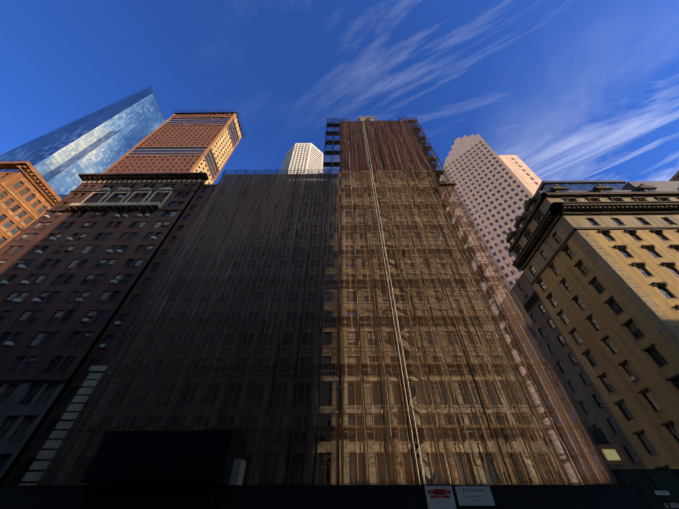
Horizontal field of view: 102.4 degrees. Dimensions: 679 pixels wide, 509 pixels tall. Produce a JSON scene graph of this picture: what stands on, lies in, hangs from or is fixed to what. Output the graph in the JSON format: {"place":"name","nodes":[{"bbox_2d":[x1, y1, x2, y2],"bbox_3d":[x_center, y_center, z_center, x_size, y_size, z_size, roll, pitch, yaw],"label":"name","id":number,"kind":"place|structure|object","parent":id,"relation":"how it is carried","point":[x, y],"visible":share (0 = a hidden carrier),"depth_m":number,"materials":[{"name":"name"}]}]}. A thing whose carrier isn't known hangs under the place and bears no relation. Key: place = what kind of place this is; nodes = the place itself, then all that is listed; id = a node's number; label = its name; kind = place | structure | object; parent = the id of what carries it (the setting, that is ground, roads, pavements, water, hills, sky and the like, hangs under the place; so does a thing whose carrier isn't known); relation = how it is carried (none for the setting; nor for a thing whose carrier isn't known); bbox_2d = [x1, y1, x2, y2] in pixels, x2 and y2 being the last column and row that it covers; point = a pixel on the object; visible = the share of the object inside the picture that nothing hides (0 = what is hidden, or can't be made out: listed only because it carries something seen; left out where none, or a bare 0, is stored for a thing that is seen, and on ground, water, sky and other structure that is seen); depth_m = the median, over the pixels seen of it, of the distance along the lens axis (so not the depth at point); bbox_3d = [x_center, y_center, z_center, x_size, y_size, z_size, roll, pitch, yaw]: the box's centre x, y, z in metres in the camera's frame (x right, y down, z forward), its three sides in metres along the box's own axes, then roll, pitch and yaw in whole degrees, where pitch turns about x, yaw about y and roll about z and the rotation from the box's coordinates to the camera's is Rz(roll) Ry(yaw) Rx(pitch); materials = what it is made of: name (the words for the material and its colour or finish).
{"place":"outdoors","nodes":[
{"label":"outdoors","id":0,"kind":"place"},
{"bbox_2d":[0,161,61,247],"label":"building","id":1,"kind":"structure","parent":0,"point":[25,201],"depth_m":64.32,"materials":[{"name":"brick"}]},
{"bbox_2d":[0,86,165,202],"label":"tower","id":2,"kind":"structure","parent":0,"point":[102,140],"depth_m":202.37,"materials":[{"name":"blue glass"}]},
{"bbox_2d":[0,172,216,484],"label":"brick block","id":3,"kind":"structure","parent":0,"point":[84,264],"depth_m":39.36,"materials":[{"name":"brick"}]},
{"bbox_2d":[103,109,244,183],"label":"building","id":4,"kind":"structure","parent":0,"point":[203,141],"depth_m":177.70,"materials":[{"name":"brown brick"}]},
{"bbox_2d":[280,143,323,173],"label":"white tower","id":5,"kind":"structure","parent":0,"point":[303,157],"depth_m":234.18,"materials":[{"name":"concrete"}]},
{"bbox_2d":[0,431,650,508],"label":"sidewalk shed","id":6,"kind":"structure","parent":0,"point":[165,469],"depth_m":20.01,"materials":[{"name":"black wood"}]},
{"bbox_2d":[425,486,494,508],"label":"signs","id":7,"kind":"object","parent":6,"relation":"attached to","point":[446,492],"visible":0.92,"depth_m":19.83,"materials":[{"name":"white"}]},
{"bbox_2d":[0,0,678,183],"label":"sky","id":8,"kind":"structure","parent":0,"point":[575,90],"materials":[{"name":"blue"}]},
{"bbox_2d":[254,117,570,484],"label":"building","id":9,"kind":"structure","parent":0,"point":[349,447],"depth_m":29.89,"materials":[{"name":"brick"}]},
{"bbox_2d":[223,117,617,484],"bbox_3d":[-0.965,-6.752,55.697,48.528,87.045,11.621,0,-45,0],"label":"scaffold","id":10,"kind":"object","parent":9,"relation":"attached to","point":[428,318],"visible":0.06,"depth_m":34.33,"materials":[{"name":"brown metal"}]},
{"bbox_2d":[36,173,339,484],"bbox_3d":[-12.660,1.140,40.641,25.542,52.000,0.407,0,-45,0],"label":"net","id":11,"kind":"object","parent":10,"relation":"attached to","point":[235,327],"visible":0.9,"depth_m":31.51,"materials":[{"name":"black fabric"}]},
{"bbox_2d":[222,169,339,174],"bbox_3d":[-12.707,-18.039,59.788,25.472,2.200,0.296,0,-45,0],"label":"rooftop railing","id":12,"kind":"object","parent":10,"relation":"attached to","point":[277,170],"visible":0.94,"depth_m":59.83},
{"bbox_2d":[322,118,343,168],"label":"scaffolding","id":13,"kind":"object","parent":10,"relation":"attached to","point":[332,144],"depth_m":68.69,"materials":[{"name":"black metal"}]},
{"bbox_2d":[339,120,431,170],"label":"scaffold netting","id":14,"kind":"object","parent":10,"relation":"attached to","point":[391,145],"visible":1,"depth_m":67.55,"materials":[{"name":"brown fabric"}]},
{"bbox_2d":[406,117,449,184],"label":"scaffolding","id":15,"kind":"object","parent":10,"relation":"attached to","point":[431,152],"visible":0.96,"depth_m":65.49,"materials":[{"name":"black metal"}]},
{"bbox_2d":[339,170,577,484],"bbox_3d":[10.009,0.552,40.900,20.163,53.200,0.472,0,-45,0],"label":"scaffold netting","id":16,"kind":"object","parent":10,"relation":"attached to","point":[458,408],"visible":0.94,"depth_m":30.43,"materials":[{"name":"brown fabric"}]},
{"bbox_2d":[439,185,616,484],"bbox_3d":[21.634,2.759,38.510,3.254,46.700,0.357,0,-45,0],"label":"net strip","id":17,"kind":"object","parent":10,"relation":"attached to","point":[463,223],"visible":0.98,"depth_m":30.62,"materials":[{"name":"brown fabric"}]},
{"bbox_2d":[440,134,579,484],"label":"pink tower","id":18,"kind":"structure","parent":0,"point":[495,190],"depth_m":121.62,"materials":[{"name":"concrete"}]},
{"bbox_2d":[500,272,646,484],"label":"building","id":19,"kind":"structure","parent":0,"point":[585,395],"depth_m":50.52,"materials":[{"name":"grey stone"}]},
{"bbox_2d":[523,180,625,215],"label":"dark office block","id":20,"kind":"structure","parent":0,"point":[585,185],"depth_m":95.94,"materials":[{"name":"grey"}]},
{"bbox_2d":[506,181,678,468],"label":"building","id":21,"kind":"structure","parent":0,"point":[598,265],"depth_m":43.92,"materials":[{"name":"stone"}]},
{"bbox_2d":[575,428,678,508],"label":"green shed","id":22,"kind":"structure","parent":21,"relation":"on","point":[641,479],"depth_m":23.81,"materials":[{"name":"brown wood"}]},
{"bbox_2d":[652,479,678,508],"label":"corner signs","id":23,"kind":"object","parent":22,"relation":"attached to","point":[657,491],"visible":1,"depth_m":19.30,"materials":[{"name":"grey metal"}]},
{"bbox_2d":[669,170,678,180],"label":"block","id":24,"kind":"structure","parent":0,"point":[675,177],"depth_m":114.52,"materials":[{"name":"brick"}]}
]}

